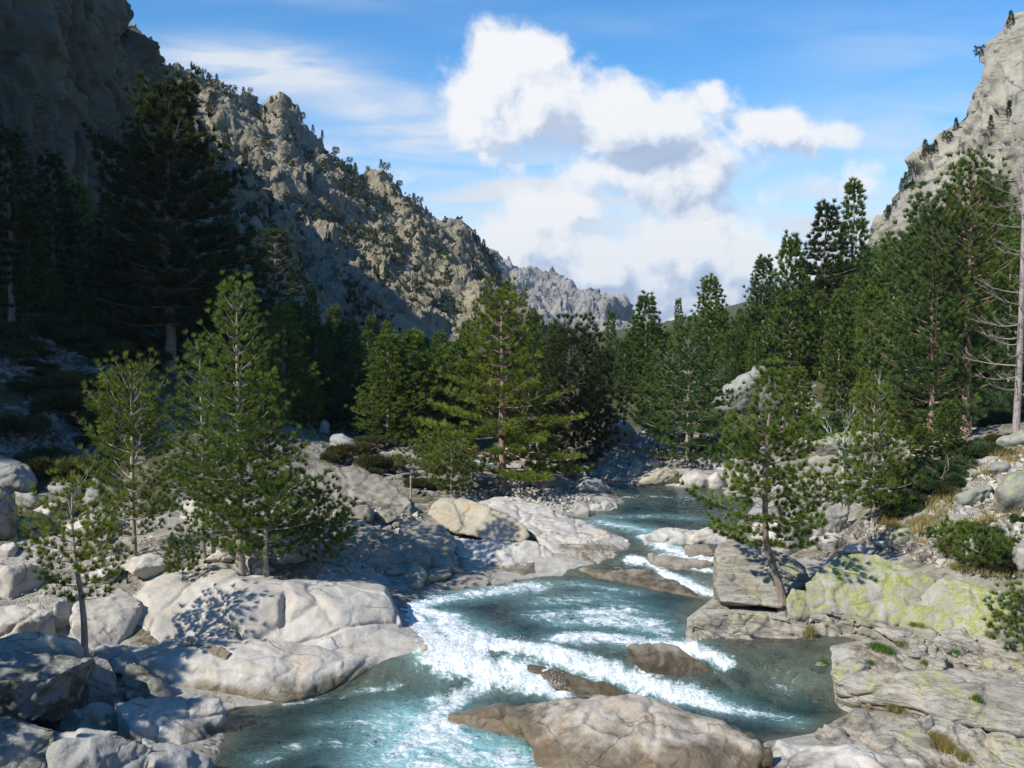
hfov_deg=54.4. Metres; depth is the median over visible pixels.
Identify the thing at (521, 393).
pine tree
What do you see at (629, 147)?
sky
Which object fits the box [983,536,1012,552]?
shrub
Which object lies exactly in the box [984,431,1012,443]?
shrub
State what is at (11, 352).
shrub
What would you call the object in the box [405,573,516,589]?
rock ledge
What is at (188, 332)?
pine tree
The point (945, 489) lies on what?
shrub
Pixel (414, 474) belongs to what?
shrub
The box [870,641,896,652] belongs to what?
grass tuft
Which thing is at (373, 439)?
shrub
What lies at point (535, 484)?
boulder
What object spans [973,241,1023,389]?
pine tree
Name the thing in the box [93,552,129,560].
granite slab
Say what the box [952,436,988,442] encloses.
shrub
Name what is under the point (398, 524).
boulder
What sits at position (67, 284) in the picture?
pine tree
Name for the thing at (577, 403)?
pine tree
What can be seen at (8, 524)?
boulder
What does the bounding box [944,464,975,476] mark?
shrub
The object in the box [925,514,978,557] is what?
pine sapling
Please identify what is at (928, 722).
loose stone
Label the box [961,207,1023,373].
pine tree
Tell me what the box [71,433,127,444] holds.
shrub
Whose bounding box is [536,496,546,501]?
boulder
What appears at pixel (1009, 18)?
pine tree
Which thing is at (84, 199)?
pine tree
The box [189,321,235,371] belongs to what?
pine tree
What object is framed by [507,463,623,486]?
rubble
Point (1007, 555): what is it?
shrub
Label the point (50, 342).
boulder
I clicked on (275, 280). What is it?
pine tree
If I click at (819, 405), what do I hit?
boulder
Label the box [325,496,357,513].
granite slab
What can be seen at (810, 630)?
grass tuft
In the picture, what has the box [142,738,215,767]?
granite block
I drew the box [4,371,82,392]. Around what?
shrub
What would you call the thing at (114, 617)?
boulder
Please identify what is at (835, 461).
shrub
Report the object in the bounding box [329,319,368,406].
pine tree
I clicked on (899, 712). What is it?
grass tuft
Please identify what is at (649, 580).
rock
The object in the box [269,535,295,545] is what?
granite slab
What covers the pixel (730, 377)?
pine tree
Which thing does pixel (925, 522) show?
grass
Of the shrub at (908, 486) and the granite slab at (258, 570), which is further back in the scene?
the shrub at (908, 486)
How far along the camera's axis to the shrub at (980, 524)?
32.24 m
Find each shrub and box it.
[0,318,37,334]
[0,322,32,340]
[0,337,49,353]
[0,346,36,357]
[0,412,55,435]
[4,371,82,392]
[11,359,42,366]
[13,448,90,476]
[24,445,63,456]
[25,385,96,412]
[26,368,64,374]
[35,362,61,369]
[43,350,62,354]
[43,453,70,461]
[46,456,101,476]
[63,371,103,385]
[63,411,119,425]
[69,342,122,356]
[69,390,103,402]
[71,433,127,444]
[78,420,115,434]
[79,341,139,357]
[80,377,145,396]
[82,382,115,390]
[88,357,118,365]
[96,450,119,459]
[101,374,127,381]
[119,348,174,364]
[136,342,155,348]
[148,348,183,358]
[177,359,193,366]
[311,418,336,423]
[319,452,345,462]
[324,440,380,455]
[335,408,360,418]
[352,436,368,442]
[353,435,398,444]
[353,452,406,471]
[367,467,384,474]
[401,476,453,487]
[402,472,421,477]
[412,443,440,453]
[417,460,450,470]
[743,421,792,440]
[759,409,796,419]
[796,410,850,431]
[804,430,829,440]
[808,425,840,431]
[829,458,840,463]
[832,426,858,433]
[838,481,862,489]
[863,471,888,479]
[863,491,915,515]
[869,476,888,484]
[882,455,907,465]
[884,495,926,512]
[888,465,915,477]
[888,484,916,491]
[888,487,934,505]
[890,460,911,467]
[890,473,914,480]
[901,477,917,489]
[905,454,981,475]
[912,466,977,491]
[912,479,965,496]
[925,526,942,534]
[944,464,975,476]
[948,439,1014,456]
[951,453,979,458]
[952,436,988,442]
[956,387,997,399]
[961,388,1023,410]
[963,521,995,536]
[966,447,987,456]
[969,406,1004,418]
[970,380,1008,392]
[970,419,988,426]
[971,371,1022,382]
[972,407,1023,425]
[972,558,986,568]
[974,550,1005,563]
[976,525,1002,537]
[982,558,1018,571]
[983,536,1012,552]
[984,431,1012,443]
[989,526,1006,534]
[992,535,1017,548]
[994,387,1023,394]
[994,550,1011,558]
[1009,513,1023,522]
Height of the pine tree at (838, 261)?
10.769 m
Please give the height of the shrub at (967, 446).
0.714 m
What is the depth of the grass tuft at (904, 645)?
28.16 m
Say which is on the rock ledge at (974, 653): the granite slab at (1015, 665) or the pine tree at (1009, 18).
the granite slab at (1015, 665)
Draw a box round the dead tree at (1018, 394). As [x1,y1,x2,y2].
[938,120,1023,431]
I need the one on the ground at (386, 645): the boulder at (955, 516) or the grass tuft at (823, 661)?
the boulder at (955, 516)
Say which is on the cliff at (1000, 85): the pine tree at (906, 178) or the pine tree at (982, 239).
the pine tree at (906, 178)
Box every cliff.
[0,0,187,266]
[855,11,1023,264]
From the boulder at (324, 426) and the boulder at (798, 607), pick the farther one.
the boulder at (324, 426)
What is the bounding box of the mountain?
[129,23,561,341]
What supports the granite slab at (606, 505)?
in the river water
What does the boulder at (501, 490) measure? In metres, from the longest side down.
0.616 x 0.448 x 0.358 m
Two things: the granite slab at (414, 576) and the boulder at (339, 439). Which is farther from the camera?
the boulder at (339, 439)
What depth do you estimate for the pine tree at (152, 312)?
86.61 m
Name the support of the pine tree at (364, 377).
on the ground at (386, 645)
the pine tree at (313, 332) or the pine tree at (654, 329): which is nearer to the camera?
the pine tree at (654, 329)
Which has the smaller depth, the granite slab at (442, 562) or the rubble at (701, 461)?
the granite slab at (442, 562)
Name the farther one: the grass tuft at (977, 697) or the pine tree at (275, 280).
the pine tree at (275, 280)
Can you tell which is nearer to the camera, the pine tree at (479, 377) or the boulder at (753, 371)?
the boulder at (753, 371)
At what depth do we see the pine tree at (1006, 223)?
76.50 m
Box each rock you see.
[527,664,625,697]
[576,567,705,598]
[627,642,719,689]
[647,553,712,574]
[684,544,713,556]
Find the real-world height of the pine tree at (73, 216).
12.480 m
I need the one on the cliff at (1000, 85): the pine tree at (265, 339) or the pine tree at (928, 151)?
the pine tree at (928, 151)
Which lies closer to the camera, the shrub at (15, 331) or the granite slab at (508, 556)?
the granite slab at (508, 556)
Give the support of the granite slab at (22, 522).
on the ground at (386, 645)
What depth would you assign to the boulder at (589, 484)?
49.12 m
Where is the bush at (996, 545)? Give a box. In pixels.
[942,517,1023,570]
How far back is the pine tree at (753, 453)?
30.99 m
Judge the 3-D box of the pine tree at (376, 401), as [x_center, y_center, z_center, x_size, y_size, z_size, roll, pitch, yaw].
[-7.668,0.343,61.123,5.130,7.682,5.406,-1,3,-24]
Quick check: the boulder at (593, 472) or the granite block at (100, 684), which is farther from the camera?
the boulder at (593, 472)
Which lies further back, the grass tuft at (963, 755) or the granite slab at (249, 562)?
the granite slab at (249, 562)
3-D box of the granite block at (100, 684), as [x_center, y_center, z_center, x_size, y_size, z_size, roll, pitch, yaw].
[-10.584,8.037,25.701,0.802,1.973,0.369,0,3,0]
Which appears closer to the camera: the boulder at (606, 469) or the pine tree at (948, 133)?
the boulder at (606, 469)
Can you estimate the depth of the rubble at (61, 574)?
34.03 m
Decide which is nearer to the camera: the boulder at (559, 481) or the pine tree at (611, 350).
the boulder at (559, 481)
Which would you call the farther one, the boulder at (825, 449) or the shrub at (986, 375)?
the shrub at (986, 375)
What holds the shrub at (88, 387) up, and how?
on the ground at (386, 645)
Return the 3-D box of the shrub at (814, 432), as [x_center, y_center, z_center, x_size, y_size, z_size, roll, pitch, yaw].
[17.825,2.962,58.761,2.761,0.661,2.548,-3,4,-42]
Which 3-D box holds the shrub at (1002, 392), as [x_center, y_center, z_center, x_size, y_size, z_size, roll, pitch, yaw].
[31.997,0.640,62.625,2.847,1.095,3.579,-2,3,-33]
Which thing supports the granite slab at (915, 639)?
on the rock ledge at (855, 626)
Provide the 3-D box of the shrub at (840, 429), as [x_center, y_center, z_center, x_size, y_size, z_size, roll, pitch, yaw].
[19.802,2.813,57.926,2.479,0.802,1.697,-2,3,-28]
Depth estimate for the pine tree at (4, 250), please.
75.47 m
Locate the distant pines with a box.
[149,36,542,323]
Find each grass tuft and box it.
[801,624,818,635]
[803,632,815,639]
[817,657,830,663]
[865,639,891,650]
[866,658,875,664]
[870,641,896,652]
[878,644,901,654]
[882,700,903,712]
[890,704,909,714]
[894,639,909,647]
[907,621,916,626]
[916,622,927,629]
[918,659,927,664]
[923,727,943,743]
[928,731,957,751]
[939,738,964,754]
[954,749,976,763]
[969,693,987,701]
[984,630,999,638]
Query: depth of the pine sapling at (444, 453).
46.61 m
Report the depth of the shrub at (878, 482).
41.08 m
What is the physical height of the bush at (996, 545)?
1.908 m
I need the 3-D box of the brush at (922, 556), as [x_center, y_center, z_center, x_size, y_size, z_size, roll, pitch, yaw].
[13.304,5.576,32.341,0.714,0.684,0.657,0,3,0]
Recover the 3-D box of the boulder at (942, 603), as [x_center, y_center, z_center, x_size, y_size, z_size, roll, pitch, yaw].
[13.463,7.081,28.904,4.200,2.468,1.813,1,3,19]
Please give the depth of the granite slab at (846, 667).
27.34 m
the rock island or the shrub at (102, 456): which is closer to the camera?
the rock island
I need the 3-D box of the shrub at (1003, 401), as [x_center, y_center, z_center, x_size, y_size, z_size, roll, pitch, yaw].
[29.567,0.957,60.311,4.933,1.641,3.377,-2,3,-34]
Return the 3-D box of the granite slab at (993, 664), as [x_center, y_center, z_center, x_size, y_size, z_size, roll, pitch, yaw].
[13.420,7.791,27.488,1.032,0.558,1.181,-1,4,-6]
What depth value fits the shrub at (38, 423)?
44.69 m
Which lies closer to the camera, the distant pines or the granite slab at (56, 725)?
the granite slab at (56, 725)
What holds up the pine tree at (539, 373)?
on the ground at (386, 645)
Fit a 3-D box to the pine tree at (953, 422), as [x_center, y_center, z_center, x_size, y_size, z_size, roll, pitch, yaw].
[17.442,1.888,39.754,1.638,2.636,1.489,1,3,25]
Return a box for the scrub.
[130,27,549,341]
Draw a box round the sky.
[127,0,1023,324]
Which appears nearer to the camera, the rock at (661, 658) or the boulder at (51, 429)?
the rock at (661, 658)
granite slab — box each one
[0,542,19,557]
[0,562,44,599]
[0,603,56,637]
[0,631,83,656]
[17,519,37,531]
[30,544,59,558]
[32,499,82,520]
[42,704,78,726]
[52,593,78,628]
[52,708,81,732]
[55,728,116,739]
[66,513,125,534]
[66,540,122,556]
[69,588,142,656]
[81,565,121,584]
[90,650,134,674]
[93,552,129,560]
[93,643,112,655]
[98,536,118,542]
[114,696,224,745]
[120,556,141,564]
[120,690,134,698]
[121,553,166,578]
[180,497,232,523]
[188,566,216,572]
[200,549,235,562]
[205,531,252,553]
[234,549,268,571]
[252,565,274,574]
[268,541,316,563]
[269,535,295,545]
[304,539,334,550]
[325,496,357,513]
[334,504,373,522]
[373,509,397,523]
[377,565,407,575]
[401,513,411,517]
[401,562,427,589]
[425,568,451,583]
[433,557,463,573]
[455,538,554,574]
[478,496,628,552]
[590,500,617,512]
[766,740,924,767]
[807,659,828,670]
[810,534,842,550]
[831,657,870,680]
[834,667,1023,737]
[842,543,865,554]
[871,540,886,548]
[872,626,913,643]
[903,659,926,669]
[907,647,927,658]
[908,633,924,645]
[919,654,947,670]
[981,657,1013,671]
[1003,659,1023,670]
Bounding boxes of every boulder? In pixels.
[0,379,6,384]
[0,456,37,492]
[0,485,17,539]
[8,430,20,437]
[14,492,38,509]
[20,409,29,415]
[43,339,55,345]
[44,482,82,496]
[46,420,56,431]
[60,702,118,735]
[82,478,107,505]
[123,661,171,700]
[319,419,329,434]
[330,433,361,453]
[392,522,401,527]
[428,497,529,542]
[464,483,474,490]
[473,478,488,487]
[477,490,487,495]
[497,487,505,493]
[518,494,530,499]
[526,495,535,501]
[530,482,537,486]
[536,475,574,487]
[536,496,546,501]
[552,486,563,493]
[552,508,566,516]
[572,477,611,492]
[573,500,589,516]
[587,469,598,476]
[592,460,603,468]
[598,466,613,474]
[599,419,634,444]
[606,473,613,479]
[614,458,628,465]
[627,468,640,477]
[628,467,684,485]
[631,458,639,464]
[643,443,651,448]
[646,458,660,467]
[649,436,658,441]
[675,471,708,488]
[708,472,724,488]
[711,371,757,412]
[723,486,758,497]
[750,366,782,411]
[786,588,812,624]
[805,554,936,626]
[806,431,890,455]
[812,403,822,410]
[887,528,912,550]
[899,578,1023,638]
[949,513,967,521]
[954,484,992,507]
[959,538,983,558]
[967,480,980,485]
[987,462,1010,473]
[993,471,1023,513]
[996,430,1023,446]
[1012,544,1023,578]
[1015,540,1023,545]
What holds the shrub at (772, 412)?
on the ground at (386, 645)
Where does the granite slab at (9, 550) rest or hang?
on the ground at (386, 645)
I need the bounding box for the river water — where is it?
[215,452,853,767]
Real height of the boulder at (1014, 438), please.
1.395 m
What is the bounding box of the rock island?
[448,693,763,767]
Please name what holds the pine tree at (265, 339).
on the ground at (386, 645)
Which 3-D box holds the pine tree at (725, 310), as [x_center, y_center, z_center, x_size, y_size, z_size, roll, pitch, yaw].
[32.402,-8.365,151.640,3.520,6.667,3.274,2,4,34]
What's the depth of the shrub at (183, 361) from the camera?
66.70 m
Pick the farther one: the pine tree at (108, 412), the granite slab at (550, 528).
the granite slab at (550, 528)
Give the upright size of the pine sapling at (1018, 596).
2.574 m
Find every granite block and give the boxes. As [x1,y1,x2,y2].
[0,650,95,721]
[0,717,56,767]
[46,734,152,767]
[85,656,117,705]
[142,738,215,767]
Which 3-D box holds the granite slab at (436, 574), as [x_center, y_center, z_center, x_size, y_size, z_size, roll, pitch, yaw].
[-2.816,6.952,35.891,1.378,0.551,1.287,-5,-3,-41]
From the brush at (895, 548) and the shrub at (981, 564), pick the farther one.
the brush at (895, 548)
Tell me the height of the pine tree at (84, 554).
5.692 m
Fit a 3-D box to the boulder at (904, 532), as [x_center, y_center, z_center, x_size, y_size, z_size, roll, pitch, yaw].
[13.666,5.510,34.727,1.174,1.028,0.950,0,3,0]
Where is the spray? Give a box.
[406,536,724,705]
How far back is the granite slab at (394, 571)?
35.58 m
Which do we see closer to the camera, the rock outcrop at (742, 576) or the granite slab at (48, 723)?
the granite slab at (48, 723)
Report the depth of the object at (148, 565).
32.33 m
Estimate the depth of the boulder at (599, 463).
56.31 m
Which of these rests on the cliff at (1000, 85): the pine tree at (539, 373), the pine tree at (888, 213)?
the pine tree at (888, 213)
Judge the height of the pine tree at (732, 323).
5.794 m
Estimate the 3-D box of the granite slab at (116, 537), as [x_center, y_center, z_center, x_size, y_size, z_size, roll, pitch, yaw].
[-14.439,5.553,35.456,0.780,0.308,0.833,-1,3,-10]
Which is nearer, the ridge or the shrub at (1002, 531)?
the shrub at (1002, 531)
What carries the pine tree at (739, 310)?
on the ground at (386, 645)
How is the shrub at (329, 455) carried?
on the ground at (386, 645)
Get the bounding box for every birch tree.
[766,369,802,426]
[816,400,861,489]
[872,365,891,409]
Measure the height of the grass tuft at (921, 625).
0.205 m
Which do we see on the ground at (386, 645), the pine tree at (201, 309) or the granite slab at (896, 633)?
the pine tree at (201, 309)
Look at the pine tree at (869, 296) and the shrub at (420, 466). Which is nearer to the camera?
the shrub at (420, 466)
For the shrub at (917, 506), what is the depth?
36.09 m
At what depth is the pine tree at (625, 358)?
78.65 m
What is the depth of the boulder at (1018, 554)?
29.48 m
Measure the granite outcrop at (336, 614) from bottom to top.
2.127 m
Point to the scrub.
(359, 226)
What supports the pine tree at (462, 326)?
on the ground at (386, 645)
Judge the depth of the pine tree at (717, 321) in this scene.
87.23 m
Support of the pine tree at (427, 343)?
on the ground at (386, 645)
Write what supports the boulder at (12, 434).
on the ground at (386, 645)
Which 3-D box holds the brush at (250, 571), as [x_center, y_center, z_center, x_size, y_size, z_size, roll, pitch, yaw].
[-8.650,6.062,32.688,0.854,0.719,0.792,2,3,33]
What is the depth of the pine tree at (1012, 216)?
96.67 m
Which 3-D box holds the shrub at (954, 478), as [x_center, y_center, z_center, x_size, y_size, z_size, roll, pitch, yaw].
[15.964,3.466,36.366,2.661,0.910,1.822,1,3,15]
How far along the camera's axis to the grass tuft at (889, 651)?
27.87 m
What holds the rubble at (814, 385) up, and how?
on the ground at (386, 645)
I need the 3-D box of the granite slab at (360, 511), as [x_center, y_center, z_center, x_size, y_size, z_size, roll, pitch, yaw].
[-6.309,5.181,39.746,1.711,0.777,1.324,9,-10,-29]
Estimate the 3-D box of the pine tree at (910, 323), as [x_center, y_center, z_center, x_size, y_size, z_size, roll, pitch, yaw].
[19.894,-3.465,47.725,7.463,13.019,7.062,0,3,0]
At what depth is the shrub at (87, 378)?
53.07 m
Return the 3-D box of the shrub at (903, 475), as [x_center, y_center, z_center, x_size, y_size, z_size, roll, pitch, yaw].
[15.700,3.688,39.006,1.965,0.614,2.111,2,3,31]
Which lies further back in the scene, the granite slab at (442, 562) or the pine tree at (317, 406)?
the pine tree at (317, 406)
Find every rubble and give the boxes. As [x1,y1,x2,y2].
[0,337,119,478]
[0,508,215,599]
[278,418,489,496]
[304,505,428,574]
[463,485,600,513]
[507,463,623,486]
[577,431,739,478]
[759,377,972,441]
[839,444,1023,579]
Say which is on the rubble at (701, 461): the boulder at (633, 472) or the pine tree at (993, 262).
the boulder at (633, 472)
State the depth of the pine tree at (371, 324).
91.60 m
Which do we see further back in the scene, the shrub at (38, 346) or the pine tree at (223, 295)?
the pine tree at (223, 295)
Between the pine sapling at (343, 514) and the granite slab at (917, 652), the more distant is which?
the pine sapling at (343, 514)
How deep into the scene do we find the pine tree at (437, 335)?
85.21 m
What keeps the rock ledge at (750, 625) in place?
on the ground at (386, 645)
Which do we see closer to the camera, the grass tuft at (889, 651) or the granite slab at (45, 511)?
the grass tuft at (889, 651)
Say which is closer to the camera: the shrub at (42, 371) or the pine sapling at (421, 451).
the pine sapling at (421, 451)
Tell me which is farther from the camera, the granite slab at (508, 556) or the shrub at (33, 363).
the shrub at (33, 363)
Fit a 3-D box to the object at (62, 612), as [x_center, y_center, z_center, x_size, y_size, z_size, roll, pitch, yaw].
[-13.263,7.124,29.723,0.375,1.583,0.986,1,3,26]
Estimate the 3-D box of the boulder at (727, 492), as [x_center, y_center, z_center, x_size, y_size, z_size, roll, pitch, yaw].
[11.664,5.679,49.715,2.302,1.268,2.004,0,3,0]
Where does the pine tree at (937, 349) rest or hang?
on the ground at (386, 645)
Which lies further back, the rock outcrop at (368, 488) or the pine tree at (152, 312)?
the pine tree at (152, 312)
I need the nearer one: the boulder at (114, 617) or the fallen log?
the boulder at (114, 617)
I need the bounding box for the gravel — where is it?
[0,584,101,610]
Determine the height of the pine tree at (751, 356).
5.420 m
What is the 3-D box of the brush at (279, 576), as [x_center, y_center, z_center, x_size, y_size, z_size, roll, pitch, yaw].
[-7.653,6.393,32.481,0.621,0.563,0.558,-3,4,-44]
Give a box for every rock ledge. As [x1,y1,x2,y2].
[398,517,457,568]
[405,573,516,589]
[644,527,727,551]
[691,611,818,653]
[808,612,891,640]
[814,708,1023,767]
[886,626,1023,671]
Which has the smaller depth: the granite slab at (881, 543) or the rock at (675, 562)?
the granite slab at (881, 543)
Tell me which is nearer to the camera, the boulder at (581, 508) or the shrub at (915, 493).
the shrub at (915, 493)
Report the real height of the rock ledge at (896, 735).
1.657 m
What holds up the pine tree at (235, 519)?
on the granite outcrop at (336, 614)
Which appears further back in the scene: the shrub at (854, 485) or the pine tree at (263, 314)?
the pine tree at (263, 314)
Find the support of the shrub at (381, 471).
on the ground at (386, 645)
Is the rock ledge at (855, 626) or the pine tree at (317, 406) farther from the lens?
the pine tree at (317, 406)
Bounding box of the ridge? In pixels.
[489,248,639,331]
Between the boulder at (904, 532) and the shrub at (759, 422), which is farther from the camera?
the shrub at (759, 422)
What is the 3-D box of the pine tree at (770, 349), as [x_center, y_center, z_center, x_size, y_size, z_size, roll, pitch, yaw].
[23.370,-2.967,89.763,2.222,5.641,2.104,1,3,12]
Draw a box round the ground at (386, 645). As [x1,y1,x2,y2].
[0,285,1023,764]
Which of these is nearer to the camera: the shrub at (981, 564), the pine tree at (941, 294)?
the shrub at (981, 564)
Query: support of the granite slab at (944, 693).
on the ground at (386, 645)
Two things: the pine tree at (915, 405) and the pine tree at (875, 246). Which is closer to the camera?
the pine tree at (915, 405)
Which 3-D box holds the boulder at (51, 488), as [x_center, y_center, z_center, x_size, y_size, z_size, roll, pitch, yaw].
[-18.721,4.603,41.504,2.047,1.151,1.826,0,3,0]
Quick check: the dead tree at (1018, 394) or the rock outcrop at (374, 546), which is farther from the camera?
the dead tree at (1018, 394)
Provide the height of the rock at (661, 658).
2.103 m
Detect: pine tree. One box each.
[0,122,65,321]
[0,214,65,320]
[0,231,18,287]
[0,250,14,300]
[6,146,93,312]
[10,453,139,657]
[16,231,71,303]
[45,176,105,301]
[64,61,272,373]
[70,348,191,557]
[92,192,138,311]
[133,256,178,332]
[146,330,244,559]
[153,286,193,348]
[159,270,310,575]
[175,278,203,343]
[184,371,343,576]
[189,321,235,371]
[190,254,243,341]
[190,289,227,345]
[208,288,261,370]
[240,222,315,350]
[240,284,263,337]
[243,301,328,418]
[255,311,269,350]
[256,326,290,378]
[258,300,324,395]
[260,299,274,323]
[285,321,348,424]
[291,360,330,423]
[303,287,326,340]
[304,320,320,353]
[323,304,349,363]
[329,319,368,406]
[333,351,374,429]
[344,327,426,446]
[349,333,393,437]
[351,326,369,360]
[358,330,376,362]
[360,314,384,373]
[380,320,394,358]
[380,327,451,445]
[398,349,462,445]
[404,275,593,490]
[405,359,457,452]
[419,337,430,357]
[429,330,449,371]
[432,342,475,438]
[440,378,474,440]
[442,338,483,411]
[456,321,473,362]
[457,335,479,379]
[467,375,491,416]
[477,343,513,414]
[506,365,525,403]
[513,311,634,473]
[517,349,538,398]
[519,310,545,370]
[521,351,550,407]
[542,321,568,373]
[596,349,612,394]
[603,311,618,355]
[604,346,616,394]
[613,337,637,402]
[621,313,751,464]
[623,290,678,394]
[630,362,671,426]
[654,331,675,389]
[671,298,684,342]
[674,337,690,382]
[674,357,830,613]
[681,273,733,379]
[715,331,744,387]
[723,308,730,331]
[723,318,738,358]
[732,312,760,374]
[734,253,788,358]
[734,308,744,331]
[737,330,754,372]
[741,331,764,372]
[753,230,823,381]
[760,322,778,368]
[781,366,821,421]
[783,294,811,369]
[792,197,861,353]
[796,289,843,377]
[803,308,823,378]
[814,288,865,412]
[820,259,850,365]
[826,375,924,527]
[830,272,864,370]
[831,176,871,358]
[841,246,884,367]
[845,283,889,392]
[848,366,880,429]
[850,261,870,305]
[851,241,889,334]
[855,176,1016,440]
[859,229,913,391]
[884,205,890,220]
[884,271,928,389]
[888,382,927,445]
[898,177,903,190]
[899,225,963,408]
[901,171,909,190]
[904,423,940,465]
[905,140,1023,437]
[919,139,927,160]
[920,211,979,384]
[925,144,933,156]
[925,147,934,159]
[929,399,970,460]
[931,139,938,151]
[940,130,952,143]
[952,117,959,130]
[953,217,1008,371]
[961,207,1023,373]
[966,170,1020,352]
[973,44,985,62]
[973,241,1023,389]
[987,115,994,132]
[1003,99,1012,118]
[1005,10,1015,28]
[1008,214,1020,246]
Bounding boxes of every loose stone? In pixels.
[186,636,229,659]
[761,747,772,767]
[924,715,933,730]
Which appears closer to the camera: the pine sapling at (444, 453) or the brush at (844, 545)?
the brush at (844, 545)
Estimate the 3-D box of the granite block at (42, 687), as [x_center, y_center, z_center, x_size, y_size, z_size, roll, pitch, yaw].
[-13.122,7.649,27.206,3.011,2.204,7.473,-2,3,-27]
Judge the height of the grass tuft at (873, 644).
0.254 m
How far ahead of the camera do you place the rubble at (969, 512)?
34.05 m
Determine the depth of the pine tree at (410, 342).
61.03 m
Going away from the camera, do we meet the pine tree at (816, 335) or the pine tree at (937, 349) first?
the pine tree at (937, 349)
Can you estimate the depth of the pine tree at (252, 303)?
91.42 m
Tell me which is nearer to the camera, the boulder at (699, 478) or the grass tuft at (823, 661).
the grass tuft at (823, 661)
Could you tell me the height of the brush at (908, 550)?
0.777 m
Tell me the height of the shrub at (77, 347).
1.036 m
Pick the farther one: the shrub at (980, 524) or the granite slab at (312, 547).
the granite slab at (312, 547)
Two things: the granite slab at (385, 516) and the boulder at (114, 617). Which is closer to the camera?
the boulder at (114, 617)
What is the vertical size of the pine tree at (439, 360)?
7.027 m
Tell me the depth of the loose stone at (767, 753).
22.43 m
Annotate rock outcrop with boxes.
[311,465,412,514]
[320,520,430,570]
[712,541,806,607]
[750,501,848,554]
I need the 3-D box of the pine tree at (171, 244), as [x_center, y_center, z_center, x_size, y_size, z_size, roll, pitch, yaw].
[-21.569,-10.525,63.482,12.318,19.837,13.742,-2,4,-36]
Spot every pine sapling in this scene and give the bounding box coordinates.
[161,527,206,579]
[271,470,368,572]
[393,431,432,503]
[417,430,488,496]
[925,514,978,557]
[979,571,1023,651]
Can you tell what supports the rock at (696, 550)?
on the ground at (386, 645)
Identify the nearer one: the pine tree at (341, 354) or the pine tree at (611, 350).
the pine tree at (341, 354)
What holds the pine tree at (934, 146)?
on the cliff at (1000, 85)
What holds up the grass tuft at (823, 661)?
on the granite slab at (819, 664)
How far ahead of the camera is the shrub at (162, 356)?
62.95 m
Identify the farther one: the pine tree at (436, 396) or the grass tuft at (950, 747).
the pine tree at (436, 396)
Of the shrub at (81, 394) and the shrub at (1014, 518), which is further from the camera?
the shrub at (81, 394)
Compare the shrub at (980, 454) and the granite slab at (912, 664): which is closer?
the granite slab at (912, 664)
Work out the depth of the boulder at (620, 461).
56.22 m
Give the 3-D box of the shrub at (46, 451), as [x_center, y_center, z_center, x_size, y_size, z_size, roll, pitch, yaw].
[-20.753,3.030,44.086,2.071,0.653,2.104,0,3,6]
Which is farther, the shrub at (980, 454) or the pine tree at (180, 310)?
the pine tree at (180, 310)
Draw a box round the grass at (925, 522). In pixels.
[871,444,1023,578]
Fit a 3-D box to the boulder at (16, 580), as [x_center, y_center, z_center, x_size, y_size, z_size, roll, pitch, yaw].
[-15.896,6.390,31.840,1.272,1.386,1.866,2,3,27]
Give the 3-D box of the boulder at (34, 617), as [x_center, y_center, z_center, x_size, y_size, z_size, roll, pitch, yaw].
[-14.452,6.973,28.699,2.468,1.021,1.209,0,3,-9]
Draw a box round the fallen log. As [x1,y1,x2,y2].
[928,455,948,499]
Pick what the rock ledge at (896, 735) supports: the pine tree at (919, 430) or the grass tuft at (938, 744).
the grass tuft at (938, 744)
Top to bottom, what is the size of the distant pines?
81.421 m
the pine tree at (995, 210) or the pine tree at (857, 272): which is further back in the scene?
the pine tree at (857, 272)
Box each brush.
[246,563,260,574]
[272,573,287,579]
[834,531,851,548]
[845,523,863,539]
[861,528,886,546]
[883,526,908,550]
[902,539,918,555]
[913,545,931,563]
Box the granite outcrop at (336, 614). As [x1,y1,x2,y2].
[132,566,401,650]
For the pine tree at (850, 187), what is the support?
on the ground at (386, 645)
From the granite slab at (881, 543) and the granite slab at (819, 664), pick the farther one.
the granite slab at (881, 543)
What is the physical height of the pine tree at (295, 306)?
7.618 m
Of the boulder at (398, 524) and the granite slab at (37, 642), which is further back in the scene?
the boulder at (398, 524)
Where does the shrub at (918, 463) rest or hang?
on the ground at (386, 645)
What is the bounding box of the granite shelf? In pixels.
[109,638,378,702]
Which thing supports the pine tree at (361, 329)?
on the ground at (386, 645)
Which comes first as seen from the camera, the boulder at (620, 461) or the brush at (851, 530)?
the brush at (851, 530)
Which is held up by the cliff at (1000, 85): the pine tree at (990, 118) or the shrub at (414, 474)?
the pine tree at (990, 118)
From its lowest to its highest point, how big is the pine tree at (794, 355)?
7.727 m
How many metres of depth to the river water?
28.09 m
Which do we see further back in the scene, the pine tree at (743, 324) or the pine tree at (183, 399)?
the pine tree at (743, 324)
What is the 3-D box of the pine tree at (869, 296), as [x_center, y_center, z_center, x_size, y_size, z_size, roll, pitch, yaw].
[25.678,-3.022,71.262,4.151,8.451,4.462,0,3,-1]
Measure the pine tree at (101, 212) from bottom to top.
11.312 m
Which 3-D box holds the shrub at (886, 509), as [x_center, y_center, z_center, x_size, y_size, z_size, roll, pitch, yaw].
[14.292,4.323,37.412,2.239,0.805,3.271,2,3,28]
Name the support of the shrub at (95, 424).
on the ground at (386, 645)
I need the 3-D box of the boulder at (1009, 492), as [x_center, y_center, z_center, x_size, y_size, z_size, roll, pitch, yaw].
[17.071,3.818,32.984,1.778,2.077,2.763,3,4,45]

